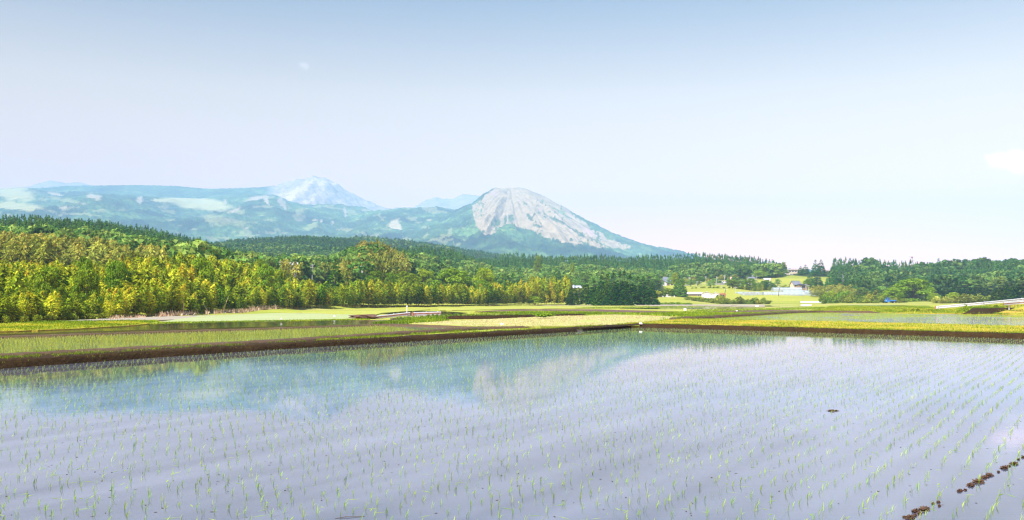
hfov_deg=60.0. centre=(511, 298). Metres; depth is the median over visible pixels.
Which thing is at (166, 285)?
bamboo
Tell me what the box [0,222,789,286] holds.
hill woodland
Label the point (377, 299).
bamboo
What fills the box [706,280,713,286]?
broadleaf tree
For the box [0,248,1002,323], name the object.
ground
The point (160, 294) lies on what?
bamboo
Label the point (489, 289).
bamboo
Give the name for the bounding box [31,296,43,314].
bamboo
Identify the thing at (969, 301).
shrub
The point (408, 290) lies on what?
bamboo
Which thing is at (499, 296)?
bamboo
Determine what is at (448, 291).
bamboo
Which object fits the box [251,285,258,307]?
bamboo
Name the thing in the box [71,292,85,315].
bamboo
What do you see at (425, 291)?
bamboo
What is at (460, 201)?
distant ridge
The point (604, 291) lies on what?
cedar tree
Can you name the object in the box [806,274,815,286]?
cedar tree
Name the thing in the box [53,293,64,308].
bamboo
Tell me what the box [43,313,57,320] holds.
shrub
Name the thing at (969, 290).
cedar tree
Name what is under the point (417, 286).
bamboo
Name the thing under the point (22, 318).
shrub
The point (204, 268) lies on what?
broadleaf tree
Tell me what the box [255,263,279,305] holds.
broadleaf tree
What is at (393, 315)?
guard rail
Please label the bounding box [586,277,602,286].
broadleaf tree
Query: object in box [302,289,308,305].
bamboo
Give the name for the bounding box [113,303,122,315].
bamboo
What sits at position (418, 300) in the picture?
bamboo
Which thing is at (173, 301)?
bamboo
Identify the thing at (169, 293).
bamboo
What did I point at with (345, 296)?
bamboo
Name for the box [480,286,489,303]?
bamboo
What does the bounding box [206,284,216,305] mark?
bamboo
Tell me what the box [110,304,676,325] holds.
dry grass
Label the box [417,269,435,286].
broadleaf tree
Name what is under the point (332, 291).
bamboo
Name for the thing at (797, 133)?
sky
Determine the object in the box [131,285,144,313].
bamboo
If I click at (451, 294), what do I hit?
bamboo
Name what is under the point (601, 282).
cedar tree
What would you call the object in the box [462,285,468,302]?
bamboo
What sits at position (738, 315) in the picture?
earth bank
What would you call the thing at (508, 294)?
bamboo
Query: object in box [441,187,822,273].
dome mountain
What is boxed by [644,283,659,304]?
cedar tree
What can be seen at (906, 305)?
field water
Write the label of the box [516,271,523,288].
cedar tree
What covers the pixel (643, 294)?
cedar tree
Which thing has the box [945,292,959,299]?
broadleaf tree
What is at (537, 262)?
broadleaf tree
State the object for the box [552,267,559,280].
cedar tree
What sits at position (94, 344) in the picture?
paddy water
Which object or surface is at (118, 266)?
broadleaf tree
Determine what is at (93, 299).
bamboo
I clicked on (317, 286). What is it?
bamboo
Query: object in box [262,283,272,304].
bamboo
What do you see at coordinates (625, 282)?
cedar tree
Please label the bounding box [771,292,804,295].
greenhouse
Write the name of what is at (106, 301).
bamboo
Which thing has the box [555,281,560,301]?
bamboo
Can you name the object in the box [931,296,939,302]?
shrub
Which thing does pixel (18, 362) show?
earth bank
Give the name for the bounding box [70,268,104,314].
broadleaf tree
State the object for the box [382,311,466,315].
pond water
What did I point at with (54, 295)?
bamboo
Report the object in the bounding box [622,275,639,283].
broadleaf tree
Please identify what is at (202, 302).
bamboo
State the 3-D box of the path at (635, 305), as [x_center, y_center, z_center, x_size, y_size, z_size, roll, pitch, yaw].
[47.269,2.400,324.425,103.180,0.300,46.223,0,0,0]
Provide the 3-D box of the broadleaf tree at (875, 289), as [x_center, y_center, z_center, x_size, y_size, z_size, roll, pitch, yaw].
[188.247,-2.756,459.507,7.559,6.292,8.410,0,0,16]
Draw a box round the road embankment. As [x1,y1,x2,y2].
[945,304,1023,314]
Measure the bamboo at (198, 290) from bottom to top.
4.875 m
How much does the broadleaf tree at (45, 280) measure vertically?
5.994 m
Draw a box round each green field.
[278,310,422,314]
[435,306,624,310]
[620,308,796,311]
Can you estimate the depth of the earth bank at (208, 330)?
60.59 m
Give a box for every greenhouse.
[771,287,801,291]
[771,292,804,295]
[781,290,802,291]
[803,290,827,295]
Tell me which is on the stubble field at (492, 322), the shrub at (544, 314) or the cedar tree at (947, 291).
the shrub at (544, 314)
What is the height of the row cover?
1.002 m
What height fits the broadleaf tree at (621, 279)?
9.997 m
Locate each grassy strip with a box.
[0,322,149,331]
[402,325,639,335]
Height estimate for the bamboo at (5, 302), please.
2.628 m
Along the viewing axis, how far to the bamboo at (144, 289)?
113.08 m
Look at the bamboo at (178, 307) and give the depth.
124.90 m
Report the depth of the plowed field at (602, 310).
169.06 m
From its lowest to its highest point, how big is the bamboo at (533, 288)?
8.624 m
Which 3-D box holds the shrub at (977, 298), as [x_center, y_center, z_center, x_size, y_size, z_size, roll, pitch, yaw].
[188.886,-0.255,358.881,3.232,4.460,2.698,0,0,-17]
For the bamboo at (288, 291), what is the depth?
184.35 m
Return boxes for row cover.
[800,301,820,302]
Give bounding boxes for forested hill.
[344,206,476,250]
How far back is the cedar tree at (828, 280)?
559.36 m
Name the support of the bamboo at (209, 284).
on the ground at (775, 299)
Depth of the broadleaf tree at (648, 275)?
475.24 m
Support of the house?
on the ground at (775, 299)
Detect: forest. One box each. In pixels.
[0,214,1023,282]
[208,235,533,259]
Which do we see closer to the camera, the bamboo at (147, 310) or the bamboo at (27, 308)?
the bamboo at (27, 308)
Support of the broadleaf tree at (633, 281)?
on the ground at (775, 299)
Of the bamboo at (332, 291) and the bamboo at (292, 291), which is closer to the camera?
the bamboo at (292, 291)
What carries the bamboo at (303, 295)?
on the ground at (775, 299)
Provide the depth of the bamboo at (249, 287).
161.34 m
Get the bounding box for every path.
[528,304,752,305]
[650,305,764,306]
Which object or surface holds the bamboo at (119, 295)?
on the ground at (775, 299)
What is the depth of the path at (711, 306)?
295.61 m
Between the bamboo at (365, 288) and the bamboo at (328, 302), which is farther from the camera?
the bamboo at (365, 288)
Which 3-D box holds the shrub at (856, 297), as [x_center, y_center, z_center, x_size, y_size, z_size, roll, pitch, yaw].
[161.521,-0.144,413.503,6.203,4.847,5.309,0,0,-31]
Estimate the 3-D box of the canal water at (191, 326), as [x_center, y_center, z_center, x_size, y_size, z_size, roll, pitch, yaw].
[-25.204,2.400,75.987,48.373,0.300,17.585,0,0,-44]
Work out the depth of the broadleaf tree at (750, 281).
499.05 m
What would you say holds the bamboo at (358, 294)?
on the ground at (775, 299)
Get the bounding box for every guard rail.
[375,312,409,318]
[412,311,440,315]
[935,298,1023,309]
[1003,301,1023,309]
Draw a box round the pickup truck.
[885,298,895,302]
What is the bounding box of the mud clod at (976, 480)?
[972,478,984,483]
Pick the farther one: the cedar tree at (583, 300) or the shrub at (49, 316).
the cedar tree at (583, 300)
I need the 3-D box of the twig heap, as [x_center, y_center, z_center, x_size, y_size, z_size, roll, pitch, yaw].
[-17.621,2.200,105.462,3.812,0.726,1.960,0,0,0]
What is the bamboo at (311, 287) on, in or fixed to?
on the ground at (775, 299)
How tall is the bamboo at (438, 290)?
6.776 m
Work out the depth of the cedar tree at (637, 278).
329.67 m
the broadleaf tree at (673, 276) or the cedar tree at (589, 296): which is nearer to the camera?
the cedar tree at (589, 296)
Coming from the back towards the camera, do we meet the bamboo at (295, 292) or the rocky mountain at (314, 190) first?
the rocky mountain at (314, 190)
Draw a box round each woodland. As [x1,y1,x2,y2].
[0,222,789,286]
[830,257,1023,294]
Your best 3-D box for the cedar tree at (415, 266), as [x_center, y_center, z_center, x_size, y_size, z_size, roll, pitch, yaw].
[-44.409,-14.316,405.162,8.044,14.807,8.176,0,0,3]
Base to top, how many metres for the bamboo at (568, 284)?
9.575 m
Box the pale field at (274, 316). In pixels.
[160,313,355,322]
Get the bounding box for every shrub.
[2,314,9,322]
[5,313,15,321]
[18,314,28,321]
[32,314,42,321]
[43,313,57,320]
[64,313,72,319]
[71,313,78,319]
[82,313,95,318]
[97,313,109,318]
[533,312,554,316]
[663,287,670,295]
[668,289,676,295]
[714,295,726,303]
[736,297,744,303]
[762,300,772,303]
[818,295,826,303]
[828,295,836,302]
[839,296,845,302]
[844,297,851,302]
[846,291,854,302]
[854,293,864,301]
[862,298,870,302]
[865,292,873,298]
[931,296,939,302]
[938,298,947,303]
[942,296,952,302]
[954,295,970,302]
[957,306,967,312]
[962,293,972,302]
[970,294,977,302]
[975,293,982,301]
[979,296,993,301]
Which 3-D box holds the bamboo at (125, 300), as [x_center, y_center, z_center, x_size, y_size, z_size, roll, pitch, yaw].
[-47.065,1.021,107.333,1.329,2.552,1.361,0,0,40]
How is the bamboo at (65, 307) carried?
on the ground at (775, 299)
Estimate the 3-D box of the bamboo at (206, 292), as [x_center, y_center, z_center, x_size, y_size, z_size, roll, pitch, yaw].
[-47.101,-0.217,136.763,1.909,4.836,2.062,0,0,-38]
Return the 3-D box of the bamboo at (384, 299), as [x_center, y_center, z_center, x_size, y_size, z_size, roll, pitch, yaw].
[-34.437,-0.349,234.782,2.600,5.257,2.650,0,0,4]
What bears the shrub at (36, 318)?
on the ground at (775, 299)
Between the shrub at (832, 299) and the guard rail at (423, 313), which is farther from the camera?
the shrub at (832, 299)
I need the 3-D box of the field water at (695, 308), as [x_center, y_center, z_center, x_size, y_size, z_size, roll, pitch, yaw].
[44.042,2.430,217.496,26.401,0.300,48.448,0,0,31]
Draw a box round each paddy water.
[0,326,446,352]
[0,328,1023,519]
[714,313,1023,325]
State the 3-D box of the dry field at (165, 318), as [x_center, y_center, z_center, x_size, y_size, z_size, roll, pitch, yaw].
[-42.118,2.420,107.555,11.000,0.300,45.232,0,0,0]
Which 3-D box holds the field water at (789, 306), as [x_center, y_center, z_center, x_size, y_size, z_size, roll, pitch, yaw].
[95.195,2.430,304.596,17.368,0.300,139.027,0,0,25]
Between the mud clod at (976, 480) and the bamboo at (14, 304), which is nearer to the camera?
the mud clod at (976, 480)
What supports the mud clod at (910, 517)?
on the paddy water at (981, 500)
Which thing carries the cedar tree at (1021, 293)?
on the ground at (775, 299)
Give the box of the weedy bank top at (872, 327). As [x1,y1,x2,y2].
[628,319,1023,332]
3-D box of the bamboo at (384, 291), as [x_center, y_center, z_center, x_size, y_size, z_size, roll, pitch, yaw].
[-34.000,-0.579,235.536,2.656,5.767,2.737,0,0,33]
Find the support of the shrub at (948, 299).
on the ground at (775, 299)
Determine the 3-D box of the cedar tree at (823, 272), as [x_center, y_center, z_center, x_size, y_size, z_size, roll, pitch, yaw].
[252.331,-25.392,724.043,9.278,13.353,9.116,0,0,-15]
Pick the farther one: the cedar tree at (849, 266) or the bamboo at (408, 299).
the cedar tree at (849, 266)
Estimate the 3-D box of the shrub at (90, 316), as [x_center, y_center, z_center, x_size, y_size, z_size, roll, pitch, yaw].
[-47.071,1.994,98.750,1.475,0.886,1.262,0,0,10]
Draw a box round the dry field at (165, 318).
[69,315,210,320]
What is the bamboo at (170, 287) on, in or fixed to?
on the ground at (775, 299)
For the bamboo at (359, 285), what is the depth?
222.70 m
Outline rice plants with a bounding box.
[0,312,1023,519]
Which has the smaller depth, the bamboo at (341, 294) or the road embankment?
the road embankment
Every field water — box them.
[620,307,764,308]
[765,304,811,307]
[879,305,929,305]
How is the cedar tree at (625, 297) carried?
on the ground at (775, 299)
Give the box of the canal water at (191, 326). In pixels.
[0,320,407,335]
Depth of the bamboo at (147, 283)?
117.75 m
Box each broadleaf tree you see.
[33,266,65,299]
[50,287,73,301]
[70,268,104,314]
[76,256,94,269]
[103,260,131,294]
[189,256,215,287]
[251,258,267,267]
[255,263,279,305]
[365,270,386,285]
[383,272,397,283]
[394,271,423,285]
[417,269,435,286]
[430,268,476,291]
[472,267,495,303]
[473,280,488,293]
[525,296,543,304]
[533,255,541,271]
[570,262,574,272]
[579,275,590,285]
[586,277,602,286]
[616,278,629,288]
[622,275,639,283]
[628,275,650,287]
[642,280,656,289]
[643,272,657,282]
[652,279,661,289]
[657,278,664,286]
[670,273,678,285]
[688,279,694,286]
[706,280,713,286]
[725,279,739,287]
[739,278,758,289]
[752,271,768,278]
[763,281,771,287]
[769,269,784,277]
[803,279,811,290]
[856,287,867,295]
[869,287,882,294]
[877,286,886,292]
[882,287,903,299]
[884,278,942,301]
[926,293,940,301]
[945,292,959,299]
[955,280,974,288]
[986,276,1008,289]
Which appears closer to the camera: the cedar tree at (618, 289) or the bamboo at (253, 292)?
the bamboo at (253, 292)
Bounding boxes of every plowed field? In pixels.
[475,309,669,312]
[709,310,806,311]
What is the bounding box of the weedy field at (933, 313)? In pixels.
[846,308,1008,314]
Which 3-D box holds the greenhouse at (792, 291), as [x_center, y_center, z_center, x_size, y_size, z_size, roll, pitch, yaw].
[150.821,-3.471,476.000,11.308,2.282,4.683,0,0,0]
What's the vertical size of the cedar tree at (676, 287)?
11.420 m
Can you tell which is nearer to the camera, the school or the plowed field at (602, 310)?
the plowed field at (602, 310)
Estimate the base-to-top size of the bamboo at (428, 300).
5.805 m
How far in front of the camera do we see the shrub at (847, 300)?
402.41 m
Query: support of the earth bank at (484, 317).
on the ground at (775, 299)
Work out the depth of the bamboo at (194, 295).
132.95 m
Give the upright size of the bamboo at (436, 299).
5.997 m
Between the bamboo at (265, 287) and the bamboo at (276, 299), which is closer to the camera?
the bamboo at (265, 287)
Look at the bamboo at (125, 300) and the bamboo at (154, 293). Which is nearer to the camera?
the bamboo at (125, 300)
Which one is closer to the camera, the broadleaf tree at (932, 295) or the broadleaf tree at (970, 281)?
the broadleaf tree at (932, 295)
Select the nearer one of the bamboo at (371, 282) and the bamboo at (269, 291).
the bamboo at (269, 291)
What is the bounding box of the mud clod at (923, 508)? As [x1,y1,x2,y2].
[918,506,929,511]
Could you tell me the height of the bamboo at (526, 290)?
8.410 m
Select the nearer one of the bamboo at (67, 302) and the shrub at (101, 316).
the bamboo at (67, 302)
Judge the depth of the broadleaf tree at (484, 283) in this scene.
298.75 m
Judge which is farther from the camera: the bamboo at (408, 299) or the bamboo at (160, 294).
the bamboo at (408, 299)
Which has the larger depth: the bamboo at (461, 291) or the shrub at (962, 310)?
the bamboo at (461, 291)
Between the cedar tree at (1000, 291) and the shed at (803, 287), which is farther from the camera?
the shed at (803, 287)
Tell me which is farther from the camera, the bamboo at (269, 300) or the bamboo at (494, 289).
the bamboo at (494, 289)
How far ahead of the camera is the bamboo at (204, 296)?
135.89 m
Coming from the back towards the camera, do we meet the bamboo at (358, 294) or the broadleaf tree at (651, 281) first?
the broadleaf tree at (651, 281)
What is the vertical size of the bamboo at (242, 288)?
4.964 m
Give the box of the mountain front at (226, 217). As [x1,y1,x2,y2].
[0,187,417,242]
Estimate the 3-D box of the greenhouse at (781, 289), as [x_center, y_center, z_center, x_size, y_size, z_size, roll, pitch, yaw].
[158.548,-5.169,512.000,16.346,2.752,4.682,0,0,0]
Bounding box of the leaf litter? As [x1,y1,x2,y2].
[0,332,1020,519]
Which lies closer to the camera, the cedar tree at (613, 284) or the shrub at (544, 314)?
the shrub at (544, 314)
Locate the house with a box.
[789,281,800,287]
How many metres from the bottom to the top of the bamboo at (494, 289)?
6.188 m
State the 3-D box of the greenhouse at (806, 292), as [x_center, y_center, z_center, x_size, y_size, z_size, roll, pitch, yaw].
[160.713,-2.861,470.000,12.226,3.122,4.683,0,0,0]
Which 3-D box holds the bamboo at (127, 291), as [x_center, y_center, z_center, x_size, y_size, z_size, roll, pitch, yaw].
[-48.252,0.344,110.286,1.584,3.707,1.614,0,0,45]
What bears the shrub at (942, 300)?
on the ground at (775, 299)
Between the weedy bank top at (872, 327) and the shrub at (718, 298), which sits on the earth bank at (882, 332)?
the weedy bank top at (872, 327)
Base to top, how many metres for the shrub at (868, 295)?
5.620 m
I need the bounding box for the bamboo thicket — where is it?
[0,231,899,296]
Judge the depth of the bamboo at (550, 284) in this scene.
314.75 m
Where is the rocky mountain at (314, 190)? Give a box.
[34,175,396,210]
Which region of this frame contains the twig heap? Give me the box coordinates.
[348,314,378,318]
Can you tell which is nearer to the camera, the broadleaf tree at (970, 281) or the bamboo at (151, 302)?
the bamboo at (151, 302)
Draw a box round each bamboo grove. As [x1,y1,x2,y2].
[0,251,242,313]
[232,259,572,305]
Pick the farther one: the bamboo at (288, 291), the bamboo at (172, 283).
the bamboo at (288, 291)
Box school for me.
[785,269,802,274]
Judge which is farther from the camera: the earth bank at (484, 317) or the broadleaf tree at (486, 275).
the broadleaf tree at (486, 275)
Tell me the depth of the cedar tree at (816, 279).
598.51 m
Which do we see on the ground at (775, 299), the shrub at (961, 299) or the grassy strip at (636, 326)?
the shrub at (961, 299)
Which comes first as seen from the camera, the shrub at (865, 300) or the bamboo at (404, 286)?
the bamboo at (404, 286)
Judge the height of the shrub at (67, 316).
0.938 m
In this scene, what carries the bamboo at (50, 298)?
on the ground at (775, 299)
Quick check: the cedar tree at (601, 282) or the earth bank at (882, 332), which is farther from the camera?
the cedar tree at (601, 282)
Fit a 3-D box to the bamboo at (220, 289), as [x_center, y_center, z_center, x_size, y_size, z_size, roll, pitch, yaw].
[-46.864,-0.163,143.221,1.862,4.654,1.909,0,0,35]
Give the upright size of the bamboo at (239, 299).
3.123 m
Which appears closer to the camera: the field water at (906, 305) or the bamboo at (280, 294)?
the bamboo at (280, 294)
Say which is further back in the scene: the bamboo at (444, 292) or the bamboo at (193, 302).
the bamboo at (444, 292)
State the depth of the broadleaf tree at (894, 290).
403.30 m
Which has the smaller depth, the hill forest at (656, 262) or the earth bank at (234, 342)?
the earth bank at (234, 342)
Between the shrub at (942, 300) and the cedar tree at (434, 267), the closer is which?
the shrub at (942, 300)
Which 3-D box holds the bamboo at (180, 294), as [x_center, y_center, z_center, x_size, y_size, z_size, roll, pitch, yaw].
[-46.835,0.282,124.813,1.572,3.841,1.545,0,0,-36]
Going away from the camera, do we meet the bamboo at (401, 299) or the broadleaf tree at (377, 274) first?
the bamboo at (401, 299)
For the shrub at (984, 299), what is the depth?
356.48 m
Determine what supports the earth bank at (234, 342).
on the ground at (775, 299)
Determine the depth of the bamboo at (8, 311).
86.58 m
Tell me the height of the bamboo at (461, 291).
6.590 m
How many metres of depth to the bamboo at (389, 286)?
236.38 m
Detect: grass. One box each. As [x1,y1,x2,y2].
[0,303,1023,360]
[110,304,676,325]
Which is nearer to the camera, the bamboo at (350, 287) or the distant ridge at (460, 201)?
the bamboo at (350, 287)
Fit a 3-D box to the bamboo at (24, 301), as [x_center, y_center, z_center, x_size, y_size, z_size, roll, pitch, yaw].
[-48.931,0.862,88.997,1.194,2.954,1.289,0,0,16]
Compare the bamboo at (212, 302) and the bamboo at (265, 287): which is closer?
the bamboo at (212, 302)
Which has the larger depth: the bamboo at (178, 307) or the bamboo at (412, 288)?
the bamboo at (412, 288)
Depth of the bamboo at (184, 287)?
126.37 m
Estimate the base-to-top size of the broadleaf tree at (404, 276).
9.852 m
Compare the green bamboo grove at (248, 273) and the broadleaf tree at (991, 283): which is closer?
the green bamboo grove at (248, 273)
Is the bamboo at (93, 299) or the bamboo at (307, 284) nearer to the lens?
the bamboo at (93, 299)
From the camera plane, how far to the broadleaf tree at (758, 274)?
678.38 m
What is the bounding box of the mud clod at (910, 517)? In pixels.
[905,514,914,519]
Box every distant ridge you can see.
[25,181,91,187]
[412,194,479,209]
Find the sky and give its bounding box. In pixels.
[0,0,1023,270]
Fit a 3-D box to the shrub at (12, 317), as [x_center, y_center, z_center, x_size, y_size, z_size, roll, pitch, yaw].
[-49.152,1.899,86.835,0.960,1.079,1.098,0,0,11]
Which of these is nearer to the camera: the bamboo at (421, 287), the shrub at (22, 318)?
the shrub at (22, 318)
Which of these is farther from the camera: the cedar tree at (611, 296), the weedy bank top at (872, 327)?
the cedar tree at (611, 296)
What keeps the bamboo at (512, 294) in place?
on the ground at (775, 299)
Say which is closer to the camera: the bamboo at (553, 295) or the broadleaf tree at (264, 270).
the broadleaf tree at (264, 270)
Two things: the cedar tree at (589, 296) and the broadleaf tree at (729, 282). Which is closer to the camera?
the cedar tree at (589, 296)
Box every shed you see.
[687,292,702,295]
[701,291,711,297]
[711,292,719,297]
[797,284,806,290]
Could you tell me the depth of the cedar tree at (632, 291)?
319.06 m
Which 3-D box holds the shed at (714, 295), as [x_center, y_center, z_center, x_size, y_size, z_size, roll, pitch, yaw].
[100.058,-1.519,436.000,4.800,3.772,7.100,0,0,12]
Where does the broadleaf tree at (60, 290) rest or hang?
on the ground at (775, 299)
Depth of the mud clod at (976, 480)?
11.08 m
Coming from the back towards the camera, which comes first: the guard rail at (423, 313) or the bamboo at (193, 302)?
the bamboo at (193, 302)
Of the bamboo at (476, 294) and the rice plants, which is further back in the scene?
the bamboo at (476, 294)
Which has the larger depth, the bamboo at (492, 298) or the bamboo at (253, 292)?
the bamboo at (492, 298)
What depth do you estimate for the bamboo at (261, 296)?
168.87 m
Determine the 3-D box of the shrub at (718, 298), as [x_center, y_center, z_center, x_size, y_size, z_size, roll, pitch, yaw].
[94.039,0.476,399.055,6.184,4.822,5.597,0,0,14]
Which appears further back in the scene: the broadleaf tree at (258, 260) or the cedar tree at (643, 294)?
the cedar tree at (643, 294)
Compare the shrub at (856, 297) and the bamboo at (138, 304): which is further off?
the shrub at (856, 297)
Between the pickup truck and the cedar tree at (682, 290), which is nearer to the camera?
the pickup truck
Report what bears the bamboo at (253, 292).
on the ground at (775, 299)
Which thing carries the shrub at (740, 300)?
on the ground at (775, 299)
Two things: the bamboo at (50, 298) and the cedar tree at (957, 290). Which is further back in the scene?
the cedar tree at (957, 290)
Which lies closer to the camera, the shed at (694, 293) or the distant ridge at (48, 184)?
the shed at (694, 293)
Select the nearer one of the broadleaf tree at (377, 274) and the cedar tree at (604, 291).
the broadleaf tree at (377, 274)
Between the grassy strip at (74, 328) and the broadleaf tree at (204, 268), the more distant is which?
the broadleaf tree at (204, 268)
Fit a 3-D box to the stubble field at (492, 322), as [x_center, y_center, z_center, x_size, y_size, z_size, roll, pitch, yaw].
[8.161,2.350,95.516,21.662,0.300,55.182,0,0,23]
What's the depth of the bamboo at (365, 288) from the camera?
224.10 m
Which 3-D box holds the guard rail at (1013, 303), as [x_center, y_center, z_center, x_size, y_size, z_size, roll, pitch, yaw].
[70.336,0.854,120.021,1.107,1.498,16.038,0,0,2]
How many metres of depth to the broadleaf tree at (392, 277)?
269.34 m
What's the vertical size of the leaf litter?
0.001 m
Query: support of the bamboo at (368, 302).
on the ground at (775, 299)
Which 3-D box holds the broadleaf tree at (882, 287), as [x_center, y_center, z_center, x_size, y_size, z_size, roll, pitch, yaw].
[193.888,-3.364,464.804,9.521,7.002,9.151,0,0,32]
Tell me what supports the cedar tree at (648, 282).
on the ground at (775, 299)
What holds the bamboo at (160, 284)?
on the ground at (775, 299)
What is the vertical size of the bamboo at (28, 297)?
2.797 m
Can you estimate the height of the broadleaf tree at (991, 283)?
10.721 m
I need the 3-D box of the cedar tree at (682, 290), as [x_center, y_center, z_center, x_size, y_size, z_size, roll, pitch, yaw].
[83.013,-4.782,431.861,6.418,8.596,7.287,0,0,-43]
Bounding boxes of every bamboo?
[0,296,11,318]
[0,304,12,321]
[8,293,20,308]
[9,301,17,314]
[9,306,21,317]
[17,300,33,317]
[18,293,31,317]
[25,294,35,309]
[26,303,40,320]
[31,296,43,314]
[36,302,47,317]
[43,295,59,317]
[50,291,62,315]
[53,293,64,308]
[57,305,68,318]
[59,297,73,316]
[69,304,80,313]
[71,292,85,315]
[75,300,88,312]
[87,292,97,314]
[102,298,115,316]
[110,288,118,314]
[112,288,124,315]
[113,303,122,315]
[120,287,131,310]
[120,297,127,314]
[124,291,136,313]
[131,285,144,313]
[131,295,143,313]
[139,283,151,315]
[141,279,150,314]
[144,291,157,316]
[144,301,154,316]
[148,288,160,315]
[150,282,167,311]
[157,280,167,306]
[162,284,172,307]
[163,278,174,306]
[164,290,172,311]
[165,280,176,309]
[167,286,180,310]
[174,299,182,311]
[176,288,184,309]
[178,283,187,309]
[183,290,190,309]
[189,298,198,311]
[190,292,197,301]
[191,282,204,307]
[197,297,206,313]
[198,292,207,312]
[201,282,211,310]
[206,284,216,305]
[207,282,218,306]
[209,289,215,311]
[216,282,224,309]
[216,283,226,306]
[224,287,233,309]
[236,295,242,309]
[238,284,247,304]
[247,282,256,305]
[247,287,256,306]
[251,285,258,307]
[257,286,267,305]
[259,288,266,306]
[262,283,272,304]
[265,287,271,304]
[266,291,271,306]
[273,289,279,305]
[275,286,284,307]
[280,288,287,305]
[284,281,293,307]
[284,293,289,308]
[286,288,294,305]
[290,287,295,305]
[294,290,300,305]
[299,289,306,308]
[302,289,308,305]
[304,281,313,307]
[306,283,317,307]
[315,285,321,307]
[316,281,327,307]
[324,291,331,305]
[328,288,337,305]
[329,292,334,305]
[338,284,349,306]
[338,287,344,304]
[347,284,355,303]
[348,290,352,304]
[352,289,358,304]
[355,279,364,306]
[355,292,360,306]
[361,281,366,303]
[364,280,375,304]
[365,285,371,306]
[371,285,376,304]
[374,288,382,307]
[378,288,386,304]
[380,286,388,303]
[385,280,395,302]
[394,287,401,303]
[398,286,405,303]
[401,283,406,306]
[404,286,413,303]
[406,293,410,304]
[410,284,416,302]
[413,287,421,303]
[414,283,420,303]
[417,285,423,306]
[422,285,428,303]
[423,287,430,304]
[431,284,436,305]
[432,286,438,305]
[436,283,443,305]
[440,283,445,302]
[445,284,452,303]
[449,288,454,303]
[450,284,455,300]
[458,285,466,303]
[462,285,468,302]
[473,289,478,305]
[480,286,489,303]
[481,288,487,305]
[487,284,492,302]
[490,285,494,302]
[491,287,496,304]
[496,287,503,302]
[505,286,510,302]
[509,290,513,302]
[512,288,517,304]
[518,279,522,301]
[519,286,524,304]
[524,282,529,304]
[528,285,533,304]
[529,281,536,301]
[533,279,537,304]
[549,279,554,302]
[551,290,556,302]
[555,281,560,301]
[559,290,563,303]
[565,279,570,297]
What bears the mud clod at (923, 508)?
on the paddy water at (981, 500)
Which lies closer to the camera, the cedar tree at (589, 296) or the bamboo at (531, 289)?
the bamboo at (531, 289)
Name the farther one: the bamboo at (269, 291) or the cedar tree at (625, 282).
the cedar tree at (625, 282)
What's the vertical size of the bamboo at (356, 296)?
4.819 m
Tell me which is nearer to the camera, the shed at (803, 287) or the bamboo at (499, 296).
the bamboo at (499, 296)
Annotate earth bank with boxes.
[0,324,529,337]
[0,324,637,368]
[0,327,485,357]
[446,314,584,318]
[635,323,1023,338]
[668,310,878,319]
[962,308,1013,313]
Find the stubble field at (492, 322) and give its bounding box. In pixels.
[412,315,671,327]
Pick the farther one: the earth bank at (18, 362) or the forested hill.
the forested hill
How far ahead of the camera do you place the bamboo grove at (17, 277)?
141.75 m
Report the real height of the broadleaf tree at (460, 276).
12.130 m
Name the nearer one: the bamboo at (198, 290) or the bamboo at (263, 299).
the bamboo at (198, 290)
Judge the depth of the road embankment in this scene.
125.53 m
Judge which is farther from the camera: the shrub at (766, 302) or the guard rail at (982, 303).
the shrub at (766, 302)
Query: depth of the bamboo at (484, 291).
284.35 m
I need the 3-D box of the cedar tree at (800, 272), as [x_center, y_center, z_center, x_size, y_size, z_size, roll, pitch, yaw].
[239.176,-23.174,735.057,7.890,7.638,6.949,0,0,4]
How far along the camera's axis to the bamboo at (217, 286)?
143.92 m
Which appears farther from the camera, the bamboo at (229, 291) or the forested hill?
the forested hill
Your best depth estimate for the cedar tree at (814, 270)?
718.58 m
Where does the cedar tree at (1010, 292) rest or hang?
on the ground at (775, 299)
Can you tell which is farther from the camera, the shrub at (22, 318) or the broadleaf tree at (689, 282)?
the broadleaf tree at (689, 282)
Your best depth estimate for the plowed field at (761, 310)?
169.06 m
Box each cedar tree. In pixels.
[327,258,344,290]
[411,252,420,280]
[428,259,439,286]
[499,274,506,290]
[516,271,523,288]
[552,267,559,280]
[565,289,574,304]
[570,286,580,304]
[579,279,590,304]
[586,279,601,303]
[590,287,604,305]
[597,275,605,296]
[601,274,616,304]
[604,287,620,305]
[608,272,618,289]
[613,271,624,302]
[618,287,634,305]
[620,270,631,297]
[621,274,639,304]
[634,276,645,303]
[635,276,651,304]
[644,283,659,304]
[645,279,653,300]
[672,274,685,295]
[676,280,688,296]
[796,266,804,274]
[803,265,809,273]
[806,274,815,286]
[810,259,820,274]
[813,273,822,285]
[817,260,826,274]
[823,272,832,285]
[831,275,840,286]
[847,258,852,267]
[940,285,951,297]
[950,283,963,294]
[961,282,976,295]
[973,281,982,295]
[980,285,990,296]
[988,280,1009,300]
[999,277,1018,299]
[1011,276,1023,298]
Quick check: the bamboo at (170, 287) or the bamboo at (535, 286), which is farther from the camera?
the bamboo at (535, 286)
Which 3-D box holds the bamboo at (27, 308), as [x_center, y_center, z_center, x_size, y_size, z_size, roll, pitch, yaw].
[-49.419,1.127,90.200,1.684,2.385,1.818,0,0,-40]

